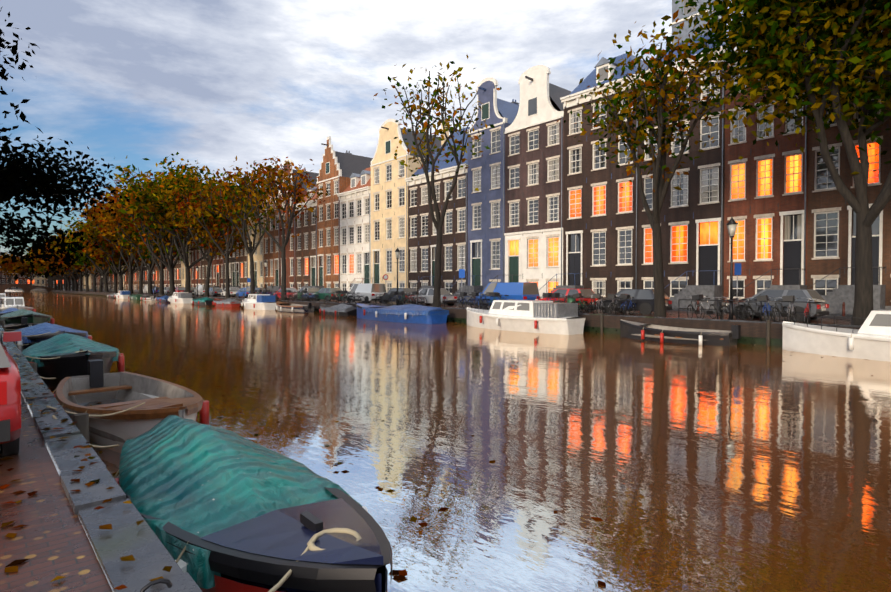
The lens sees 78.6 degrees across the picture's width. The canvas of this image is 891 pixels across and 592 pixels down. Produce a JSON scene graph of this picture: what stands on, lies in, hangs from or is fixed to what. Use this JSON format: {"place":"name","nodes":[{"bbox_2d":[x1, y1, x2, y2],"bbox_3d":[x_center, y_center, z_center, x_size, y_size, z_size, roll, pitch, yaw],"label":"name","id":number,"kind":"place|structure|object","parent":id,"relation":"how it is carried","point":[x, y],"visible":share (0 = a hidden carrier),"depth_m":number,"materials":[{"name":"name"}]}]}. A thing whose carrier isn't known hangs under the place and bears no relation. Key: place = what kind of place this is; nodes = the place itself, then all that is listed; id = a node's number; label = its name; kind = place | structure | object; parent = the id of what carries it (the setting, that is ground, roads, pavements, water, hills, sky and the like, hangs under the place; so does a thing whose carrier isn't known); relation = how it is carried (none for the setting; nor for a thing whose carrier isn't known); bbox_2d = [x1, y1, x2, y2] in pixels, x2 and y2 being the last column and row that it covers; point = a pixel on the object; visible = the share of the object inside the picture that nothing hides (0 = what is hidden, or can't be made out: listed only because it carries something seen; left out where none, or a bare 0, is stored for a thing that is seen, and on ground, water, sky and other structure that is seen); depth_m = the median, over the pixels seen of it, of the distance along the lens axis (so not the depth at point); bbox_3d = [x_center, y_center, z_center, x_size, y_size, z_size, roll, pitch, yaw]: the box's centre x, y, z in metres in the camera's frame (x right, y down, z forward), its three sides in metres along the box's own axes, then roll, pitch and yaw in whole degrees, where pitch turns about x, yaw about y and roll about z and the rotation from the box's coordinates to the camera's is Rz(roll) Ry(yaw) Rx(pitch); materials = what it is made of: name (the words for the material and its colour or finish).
{"place":"outdoors","nodes":[
{"label":"outdoors","id":0,"kind":"place"},
{"bbox_2d":[124,265,128,290],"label":"house","id":1,"kind":"structure","parent":0,"point":[126,282],"depth_m":176.72,"materials":[{"name":"orange brick"}]},
{"bbox_2d":[133,260,137,290],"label":"house","id":2,"kind":"structure","parent":0,"point":[135,278],"depth_m":167.13,"materials":[{"name":"orange brick"}]},
{"bbox_2d":[143,258,147,286],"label":"house","id":3,"kind":"structure","parent":0,"point":[145,276],"depth_m":157.71,"materials":[{"name":"brick"}]},
{"bbox_2d":[191,228,200,286],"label":"house","id":4,"kind":"structure","parent":0,"point":[195,254],"depth_m":122.27,"materials":[{"name":"beige paint"}]},
{"bbox_2d":[271,159,318,294],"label":"house","id":5,"kind":"structure","parent":0,"point":[290,250],"depth_m":86.16,"materials":[{"name":"red brick"}]},
{"bbox_2d":[306,136,372,289],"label":"house","id":6,"kind":"structure","parent":0,"point":[337,170],"depth_m":76.55,"materials":[{"name":"orange brick"}]},
{"bbox_2d":[337,167,370,294],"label":"house","id":7,"kind":"structure","parent":0,"point":[354,196],"depth_m":71.14,"materials":[{"name":"white paint"}]},
{"bbox_2d":[0,0,742,255],"label":"sky","id":8,"kind":"structure","parent":0,"point":[211,82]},
{"bbox_2d":[360,117,448,291],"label":"house","id":9,"kind":"structure","parent":0,"point":[389,211],"depth_m":65.36,"materials":[{"name":"beige paint"}]},
{"bbox_2d":[0,289,861,591],"bbox_3d":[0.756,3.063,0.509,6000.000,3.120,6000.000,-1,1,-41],"label":"ground","id":10,"kind":"structure","parent":0,"point":[62,517],"depth_m":4.05,"materials":[{"name":"stone"}]},
{"bbox_2d":[0,331,20,456],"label":"car","id":11,"kind":"object","parent":10,"relation":"on","point":[10,406],"visible":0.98,"depth_m":4.86,"materials":[{"name":"red paint"}]},
{"bbox_2d":[6,271,18,288],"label":"house","id":12,"kind":"structure","parent":10,"relation":"on","point":[12,281],"depth_m":336.86,"materials":[{"name":"orange brick"}]},
{"bbox_2d":[0,251,26,289],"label":"tree","id":13,"kind":"object","parent":10,"relation":"on","point":[9,267],"visible":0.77,"depth_m":318.94,"materials":[{"name":"brown plant"}]},
{"bbox_2d":[19,262,30,288],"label":"house","id":14,"kind":"structure","parent":10,"relation":"on","point":[23,282],"depth_m":340.56,"materials":[{"name":"red brick"}]},
{"bbox_2d":[0,282,54,292],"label":"bridge","id":15,"kind":"structure","parent":10,"relation":"on","point":[24,288],"depth_m":237.82,"materials":[{"name":"brown brick"}]},
{"bbox_2d":[18,255,42,284],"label":"tree","id":16,"kind":"object","parent":10,"relation":"on","point":[27,273],"visible":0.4,"depth_m":329.02,"materials":[{"name":"brown plant"}]},
{"bbox_2d":[32,274,45,288],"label":"house","id":17,"kind":"structure","parent":10,"relation":"on","point":[38,280],"depth_m":345.31,"materials":[{"name":"beige paint"}]},
{"bbox_2d":[24,250,60,289],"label":"tree","id":18,"kind":"object","parent":10,"relation":"on","point":[38,267],"visible":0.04,"depth_m":231.51,"materials":[{"name":"brown plant"}]},
{"bbox_2d":[34,243,85,290],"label":"tree","id":19,"kind":"object","parent":10,"relation":"on","point":[75,277],"visible":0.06,"depth_m":189.39,"materials":[{"name":"brown plant"}]},
{"bbox_2d":[0,6,129,285],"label":"tree","id":20,"kind":"object","parent":10,"relation":"on","point":[19,176],"visible":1,"depth_m":25.64,"materials":[{"name":"green plant"}]},
{"bbox_2d":[47,233,96,291],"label":"tree","id":21,"kind":"object","parent":10,"relation":"on","point":[76,267],"visible":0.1,"depth_m":174.44,"materials":[{"name":"brown plant"}]},
{"bbox_2d":[51,253,99,290],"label":"tree","id":22,"kind":"object","parent":10,"relation":"on","point":[80,277],"visible":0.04,"depth_m":185.86,"materials":[{"name":"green plant"}]},
{"bbox_2d":[50,235,122,291],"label":"tree","id":23,"kind":"object","parent":10,"relation":"on","point":[100,285],"visible":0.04,"depth_m":157.10,"materials":[{"name":"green plant"}]},
{"bbox_2d":[52,231,123,291],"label":"tree","id":24,"kind":"object","parent":10,"relation":"on","point":[87,258],"visible":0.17,"depth_m":148.88,"materials":[{"name":"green plant"}]},
{"bbox_2d":[54,232,128,291],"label":"tree","id":25,"kind":"object","parent":10,"relation":"on","point":[93,268],"visible":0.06,"depth_m":166.77,"materials":[{"name":"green plant"}]},
{"bbox_2d":[60,208,147,290],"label":"tree","id":26,"kind":"object","parent":10,"relation":"on","point":[94,234],"visible":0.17,"depth_m":130.00,"materials":[{"name":"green plant"}]},
{"bbox_2d":[71,215,151,292],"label":"tree","id":27,"kind":"object","parent":10,"relation":"on","point":[98,254],"visible":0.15,"depth_m":138.45,"materials":[{"name":"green plant"}]},
{"bbox_2d":[71,197,185,292],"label":"tree","id":28,"kind":"object","parent":10,"relation":"on","point":[88,211],"visible":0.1,"depth_m":124.56,"materials":[{"name":"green plant"}]},
{"bbox_2d":[100,218,169,293],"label":"tree","id":29,"kind":"object","parent":10,"relation":"on","point":[144,252],"visible":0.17,"depth_m":118.49,"materials":[{"name":"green plant"}]},
{"bbox_2d":[92,183,181,293],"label":"tree","id":30,"kind":"object","parent":10,"relation":"on","point":[110,219],"visible":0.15,"depth_m":112.72,"materials":[{"name":"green plant"}]},
{"bbox_2d":[87,167,216,294],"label":"tree","id":31,"kind":"object","parent":10,"relation":"on","point":[170,265],"visible":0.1,"depth_m":98.31,"materials":[{"name":"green plant"}]},
{"bbox_2d":[154,252,160,286],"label":"house","id":32,"kind":"structure","parent":10,"relation":"on","point":[157,278],"depth_m":147.24,"materials":[{"name":"orange brick"}]},
{"bbox_2d":[0,306,318,591],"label":"mooring ropes","id":33,"kind":"object","parent":10,"relation":"on","point":[284,578],"visible":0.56,"depth_m":7.01,"materials":[{"name":"beige fabric"}]},
{"bbox_2d":[114,193,218,294],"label":"tree","id":34,"kind":"object","parent":10,"relation":"on","point":[161,285],"visible":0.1,"depth_m":107.30,"materials":[{"name":"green plant"}]},
{"bbox_2d":[174,242,180,286],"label":"house","id":35,"kind":"structure","parent":10,"relation":"on","point":[177,274],"depth_m":132.78,"materials":[{"name":"brown brick"}]},
{"bbox_2d":[106,152,251,292],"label":"tree","id":36,"kind":"object","parent":10,"relation":"on","point":[160,211],"visible":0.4,"depth_m":88.69,"materials":[{"name":"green plant"}]},
{"bbox_2d":[181,236,190,286],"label":"house","id":37,"kind":"structure","parent":10,"relation":"on","point":[183,272],"depth_m":128.55,"materials":[{"name":"beige paint"}]},
{"bbox_2d":[194,285,212,295],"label":"car","id":38,"kind":"object","parent":10,"relation":"on","point":[201,289],"visible":0.6,"depth_m":92.14,"materials":[{"name":"grey paint"}]},
{"bbox_2d":[201,230,211,284],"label":"house","id":39,"kind":"structure","parent":10,"relation":"on","point":[204,263],"depth_m":117.41,"materials":[{"name":"brown brick"}]},
{"bbox_2d":[149,165,267,296],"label":"tree","id":40,"kind":"object","parent":10,"relation":"on","point":[171,204],"visible":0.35,"depth_m":82.00,"materials":[{"name":"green plant"}]},
{"bbox_2d":[204,287,222,296],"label":"car","id":41,"kind":"object","parent":10,"relation":"on","point":[214,291],"visible":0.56,"depth_m":88.61,"materials":[{"name":"grey paint"}]},
{"bbox_2d":[170,180,256,297],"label":"tree","id":42,"kind":"object","parent":10,"relation":"on","point":[218,247],"visible":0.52,"depth_m":79.15,"materials":[{"name":"brown plant"}]},
{"bbox_2d":[212,234,223,289],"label":"house","id":43,"kind":"structure","parent":10,"relation":"on","point":[217,273],"depth_m":111.08,"materials":[{"name":"beige brick"}]},
{"bbox_2d":[223,229,235,289],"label":"house","id":44,"kind":"structure","parent":10,"relation":"on","point":[232,271],"depth_m":105.01,"materials":[{"name":"paint"}]},
{"bbox_2d":[221,287,240,296],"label":"car","id":45,"kind":"object","parent":10,"relation":"on","point":[234,291],"visible":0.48,"depth_m":82.44,"materials":[{"name":"white paint"}]},
{"bbox_2d":[185,156,283,293],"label":"tree","id":46,"kind":"object","parent":10,"relation":"on","point":[250,250],"visible":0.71,"depth_m":71.37,"materials":[{"name":"orange plant"}]},
{"bbox_2d":[236,287,249,297],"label":"car","id":47,"kind":"object","parent":10,"relation":"on","point":[245,291],"visible":0.44,"depth_m":78.20,"materials":[{"name":"blue paint"}]},
{"bbox_2d":[230,188,265,291],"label":"house","id":48,"kind":"structure","parent":10,"relation":"on","point":[241,262],"depth_m":101.39,"materials":[{"name":"brown brick"}]},
{"bbox_2d":[243,204,263,287],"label":"house","id":49,"kind":"structure","parent":10,"relation":"on","point":[258,256],"depth_m":95.38,"materials":[{"name":"beige paint"}]},
{"bbox_2d":[263,167,282,290],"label":"house","id":50,"kind":"structure","parent":10,"relation":"on","point":[271,253],"depth_m":90.80,"materials":[{"name":"orange brick"}]},
{"bbox_2d":[228,157,329,299],"bbox_3d":[-18.197,-7.831,64.632,12.758,17.266,12.009,-1,1,-41],"label":"tree","id":51,"kind":"object","parent":10,"relation":"on","point":[293,189],"visible":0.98,"depth_m":63.76,"materials":[{"name":"brown plant"}]},
{"bbox_2d":[295,186,316,290],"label":"house","id":52,"kind":"structure","parent":10,"relation":"on","point":[306,252],"depth_m":81.67,"materials":[{"name":"brown brick"}]},
{"bbox_2d":[293,288,319,299],"bbox_3d":[-16.440,-0.216,64.747,2.080,1.535,4.126,-1,1,-40],"label":"van","id":53,"kind":"object","parent":10,"relation":"on","point":[309,290],"visible":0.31,"depth_m":63.47,"materials":[{"name":"grey paint"}]},
{"bbox_2d":[312,288,342,300],"bbox_3d":[-13.193,-0.154,61.210,2.080,1.535,4.126,-1,1,-42],"label":"van","id":54,"kind":"object","parent":10,"relation":"on","point":[321,293],"visible":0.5,"depth_m":60.09,"materials":[{"name":"teal paint"}]},
{"bbox_2d":[346,283,386,302],"bbox_3d":[-8.042,-0.268,55.084,2.220,1.975,4.926,-1,1,-40],"label":"van","id":55,"kind":"object","parent":10,"relation":"on","point":[369,293],"visible":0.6,"depth_m":53.40,"materials":[{"name":"white paint"}]},
{"bbox_2d":[380,288,415,303],"bbox_3d":[-4.336,0.023,51.024,2.080,1.535,4.126,-1,1,-40],"label":"car","id":56,"kind":"object","parent":10,"relation":"on","point":[408,290],"visible":0.31,"depth_m":50.18,"materials":[{"name":"black paint"}]},
{"bbox_2d":[0,217,844,591],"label":"street furniture","id":57,"kind":"object","parent":10,"relation":"on","point":[82,421],"visible":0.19,"depth_m":26.36,"materials":[{"name":"grey metal"}]},
{"bbox_2d":[409,288,456,305],"bbox_3d":[-1.153,0.091,47.166,2.080,1.535,4.626,-1,1,-42],"label":"car","id":58,"kind":"object","parent":10,"relation":"on","point":[427,294],"visible":0.54,"depth_m":46.27,"materials":[{"name":"grey paint"}]},
{"bbox_2d":[373,55,501,306],"bbox_3d":[-0.386,-8.838,44.781,9.549,19.973,11.470,-1,1,-41],"label":"tree","id":59,"kind":"object","parent":10,"relation":"on","point":[438,221],"visible":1,"depth_m":43.45,"materials":[{"name":"brown plant"}]},
{"bbox_2d":[451,77,518,301],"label":"house","id":60,"kind":"structure","parent":10,"relation":"on","point":[486,226],"depth_m":52.95,"materials":[{"name":"blue paint"}]},
{"bbox_2d":[476,282,539,307],"bbox_3d":[4.587,-0.017,40.758,2.220,1.975,4.926,-1,1,-40],"label":"van","id":61,"kind":"object","parent":10,"relation":"on","point":[521,290],"visible":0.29,"depth_m":39.26,"materials":[{"name":"blue paint"}]},
{"bbox_2d":[284,292,810,322],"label":"bicycles","id":62,"kind":"object","parent":10,"relation":"on","point":[717,309],"visible":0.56,"depth_m":30.26,"materials":[{"name":"grey metal"}]},
{"bbox_2d":[535,289,597,310],"bbox_3d":[8.098,0.277,36.526,2.080,1.535,4.126,-1,1,-40],"label":"car","id":63,"kind":"object","parent":10,"relation":"on","point":[586,293],"visible":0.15,"depth_m":35.33,"materials":[{"name":"red paint"}]},
{"bbox_2d":[573,293,588,312],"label":"bicycle","id":64,"kind":"object","parent":10,"relation":"on","point":[578,295],"visible":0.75,"depth_m":32.65,"materials":[{"name":"green"}]},
{"bbox_2d":[593,293,605,313],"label":"bicycle","id":65,"kind":"object","parent":10,"relation":"on","point":[598,295],"visible":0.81,"depth_m":31.75,"materials":[{"name":"grey metal"}]},
{"bbox_2d":[607,293,619,314],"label":"bicycle","id":66,"kind":"object","parent":10,"relation":"on","point":[610,295],"visible":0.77,"depth_m":31.06,"materials":[{"name":"grey metal"}]},
{"bbox_2d":[620,294,636,314],"bbox_3d":[10.358,0.499,30.808,1.807,1.234,0.625,-1,11,-45],"label":"bicycle","id":67,"kind":"object","parent":10,"relation":"on","point":[625,296],"visible":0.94,"depth_m":30.50,"materials":[{"name":"blue"}]},
{"bbox_2d":[596,289,671,314],"bbox_3d":[11.345,0.338,32.990,2.080,1.535,4.126,-1,1,-42],"label":"car","id":68,"kind":"object","parent":10,"relation":"on","point":[643,299],"visible":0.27,"depth_m":31.86,"materials":[{"name":"black paint"}]},
{"bbox_2d":[557,9,788,316],"bbox_3d":[11.686,-6.506,28.640,9.587,15.873,10.819,0,1,-3],"label":"tree","id":69,"kind":"object","parent":10,"relation":"on","point":[658,100],"visible":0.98,"depth_m":28.40,"materials":[{"name":"green plant"}]},
{"bbox_2d":[687,297,701,317],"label":"bicycle","id":70,"kind":"object","parent":10,"relation":"on","point":[695,311],"visible":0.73,"depth_m":27.90,"materials":[{"name":"black metal"}]},
{"bbox_2d":[692,294,716,318],"bbox_3d":[13.129,0.555,27.462,1.807,1.234,0.625,-1,-7,-33],"label":"bicycle","id":71,"kind":"object","parent":10,"relation":"on","point":[698,297],"visible":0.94,"depth_m":27.26,"materials":[{"name":"grey metal"}]},
{"bbox_2d":[720,297,746,319],"bbox_3d":[14.075,0.623,26.669,1.807,1.127,0.625,0,-8,-19],"label":"bicycle","id":72,"kind":"object","parent":10,"relation":"on","point":[734,313],"visible":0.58,"depth_m":26.69,"materials":[{"name":"black metal"}]},
{"bbox_2d":[733,297,753,319],"bbox_3d":[14.366,0.631,26.252,1.807,1.127,0.625,-1,-9,-36],"label":"bicycle","id":73,"kind":"object","parent":10,"relation":"on","point":[746,313],"visible":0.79,"depth_m":26.21,"materials":[{"name":"black metal"}]},
{"bbox_2d":[742,297,767,320],"bbox_3d":[14.716,0.637,25.918,1.807,1.127,0.625,0,-9,-26],"label":"bicycle","id":74,"kind":"object","parent":10,"relation":"on","point":[757,313],"visible":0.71,"depth_m":25.86,"materials":[{"name":"black metal"}]},
{"bbox_2d":[756,295,774,320],"bbox_3d":[15.032,0.595,25.359,0.625,1.234,1.807,-13,-8,44],"label":"bicycle","id":75,"kind":"object","parent":10,"relation":"on","point":[763,298],"visible":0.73,"depth_m":25.00,"materials":[{"name":"blue metal"}]},
{"bbox_2d":[723,13,808,308],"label":"house","id":76,"kind":"structure","parent":10,"relation":"on","point":[766,199],"depth_m":34.46,"materials":[{"name":"red brick"}]},
{"bbox_2d":[655,0,890,324],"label":"tree","id":77,"kind":"object","parent":10,"relation":"on","point":[866,216],"visible":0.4,"depth_m":22.61,"materials":[{"name":"green plant"}]},
{"bbox_2d":[660,0,890,159],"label":"leaves","id":78,"kind":"object","parent":77,"relation":"attached to","point":[773,36],"visible":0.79,"depth_m":22.72,"materials":[{"name":"green plant"}]},
{"bbox_2d":[725,289,828,321],"bbox_3d":[16.364,0.442,27.019,2.080,1.535,4.126,-1,1,-40],"label":"car","id":79,"kind":"object","parent":10,"relation":"on","point":[819,305],"visible":0.48,"depth_m":25.89,"materials":[{"name":"grey paint"}]},
{"bbox_2d":[769,297,789,321],"bbox_3d":[15.433,0.653,25.089,1.807,1.127,0.625,-1,-10,-37],"label":"bicycle","id":80,"kind":"object","parent":10,"relation":"on","point":[784,315],"visible":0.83,"depth_m":25.03,"materials":[{"name":"black metal"}]},
{"bbox_2d":[782,296,798,321],"bbox_3d":[15.607,0.600,24.546,0.625,1.234,1.807,-1,0,43],"label":"bicycle","id":81,"kind":"object","parent":10,"relation":"on","point":[788,298],"visible":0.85,"depth_m":24.12,"materials":[{"name":"grey metal"}]},
{"bbox_2d":[805,30,890,313],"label":"house","id":82,"kind":"structure","parent":10,"relation":"on","point":[831,242],"depth_m":31.26,"materials":[{"name":"brown brick"}]},
{"bbox_2d":[405,127,469,294],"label":"house","id":83,"kind":"structure","parent":0,"point":[422,232],"depth_m":58.41,"materials":[{"name":"brick"}]},
{"bbox_2d":[4,289,890,591],"bbox_3d":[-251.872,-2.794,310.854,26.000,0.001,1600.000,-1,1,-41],"label":"water","id":84,"kind":"structure","parent":0,"point":[676,467],"depth_m":9.43,"materials":[{"name":"brown liquid"}]},
{"bbox_2d":[0,297,35,311],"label":"boat","id":85,"kind":"object","parent":84,"relation":"in","point":[14,302],"visible":0.54,"depth_m":44.77,"materials":[{"name":"white plastic"}]},
{"bbox_2d":[4,317,40,331],"bbox_3d":[-21.243,1.835,27.645,2.390,1.240,5.850,-1,1,-40],"label":"boat","id":86,"kind":"object","parent":84,"relation":"on","point":[19,326],"visible":0.19,"depth_m":26.16,"materials":[{"name":"brown wood"}]},
{"bbox_2d":[0,309,53,325],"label":"boat","id":87,"kind":"object","parent":84,"relation":"on","point":[33,317],"visible":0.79,"depth_m":31.92,"materials":[{"name":"teal fabric"}]},
{"bbox_2d":[15,322,91,351],"bbox_3d":[-16.123,1.881,22.271,2.786,1.444,7.020,-1,1,-42],"label":"boat","id":88,"kind":"object","parent":84,"relation":"in","point":[42,329],"visible":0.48,"depth_m":21.61,"materials":[{"name":"blue fabric"}]},
{"bbox_2d":[22,333,124,388],"bbox_3d":[-10.831,1.959,15.806,2.588,1.549,6.518,-1,1,-40],"label":"boat","id":89,"kind":"object","parent":84,"relation":"on","point":[66,364],"visible":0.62,"depth_m":14.50,"materials":[{"name":"teal fabric"}]},
{"bbox_2d":[114,291,129,298],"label":"boat","id":90,"kind":"object","parent":84,"relation":"on","point":[122,294],"visible":0.67,"depth_m":117.83,"materials":[{"name":"white wood"}]},
{"bbox_2d":[53,359,208,452],"bbox_3d":[-5.994,2.138,10.297,2.390,1.240,6.450,-1,1,-42],"label":"boat","id":91,"kind":"object","parent":84,"relation":"on","point":[162,399],"visible":0.69,"depth_m":9.96,"materials":[{"name":"brown wood"}]},
{"bbox_2d":[168,292,192,303],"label":"boat","id":92,"kind":"object","parent":84,"relation":"on","point":[181,297],"visible":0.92,"depth_m":84.80,"materials":[{"name":"white plastic"}]},
{"bbox_2d":[191,297,213,304],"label":"boat","id":93,"kind":"object","parent":84,"relation":"on","point":[202,301],"visible":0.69,"depth_m":77.13,"materials":[{"name":"teal wood"}]},
{"bbox_2d":[213,298,240,306],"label":"boat","id":94,"kind":"object","parent":84,"relation":"on","point":[226,303],"visible":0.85,"depth_m":69.68,"materials":[{"name":"red wood"}]},
{"bbox_2d":[114,415,392,591],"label":"boat","id":95,"kind":"object","parent":84,"relation":"in","point":[221,510],"visible":0.79,"depth_m":4.48,"materials":[{"name":"teal fabric"}]},
{"bbox_2d":[241,294,276,309],"bbox_3d":[-22.152,0.869,64.042,3.083,2.153,8.000,-1,1,-39],"label":"boat","id":96,"kind":"object","parent":84,"relation":"on","point":[260,301],"visible":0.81,"depth_m":61.51,"materials":[{"name":"white wood"}]},
{"bbox_2d":[276,301,314,312],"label":"boat","id":97,"kind":"object","parent":84,"relation":"on","point":[291,307],"visible":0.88,"depth_m":54.94,"materials":[{"name":"brown wood"}]},
{"bbox_2d":[319,304,356,315],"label":"boat","id":98,"kind":"object","parent":84,"relation":"on","point":[342,310],"visible":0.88,"depth_m":48.68,"materials":[{"name":"grey wood"}]},
{"bbox_2d":[356,303,448,323],"bbox_3d":[-3.984,1.472,42.402,3.578,1.776,10.513,-1,1,-42],"label":"boat","id":99,"kind":"object","parent":84,"relation":"on","point":[413,313],"visible":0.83,"depth_m":39.65,"materials":[{"name":"blue wood"}]},
{"bbox_2d":[0,297,873,589],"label":"fallen leaves","id":100,"kind":"object","parent":84,"relation":"on","point":[10,567],"visible":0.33,"depth_m":4.80,"materials":[{"name":"brown plant"}]},
{"bbox_2d":[466,300,585,334],"bbox_3d":[4.316,1.390,33.392,3.380,2.253,9.000,-1,1,-39],"label":"boat","id":101,"kind":"object","parent":84,"relation":"on","point":[540,316],"visible":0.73,"depth_m":31.19,"materials":[{"name":"white wood"}]},
{"bbox_2d":[620,319,740,345],"bbox_3d":[11.031,1.861,26.153,2.390,1.240,5.750,-1,1,-42],"label":"boat","id":102,"kind":"object","parent":84,"relation":"on","point":[648,332],"visible":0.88,"depth_m":25.41,"materials":[{"name":"brown wood"}]},
{"bbox_2d":[782,310,890,361],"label":"boat","id":103,"kind":"object","parent":84,"relation":"on","point":[870,339],"visible":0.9,"depth_m":20.20,"materials":[{"name":"white wood"}]},
{"bbox_2d":[481,65,570,298],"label":"house","id":104,"kind":"structure","parent":0,"point":[534,153],"depth_m":48.46,"materials":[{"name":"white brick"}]},
{"bbox_2d":[538,53,647,300],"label":"house","id":105,"kind":"structure","parent":0,"point":[600,228],"depth_m":43.74,"materials":[{"name":"brick"}]},
{"bbox_2d":[637,0,725,308],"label":"house","id":106,"kind":"structure","parent":0,"point":[692,222],"depth_m":37.90,"materials":[{"name":"brick"}]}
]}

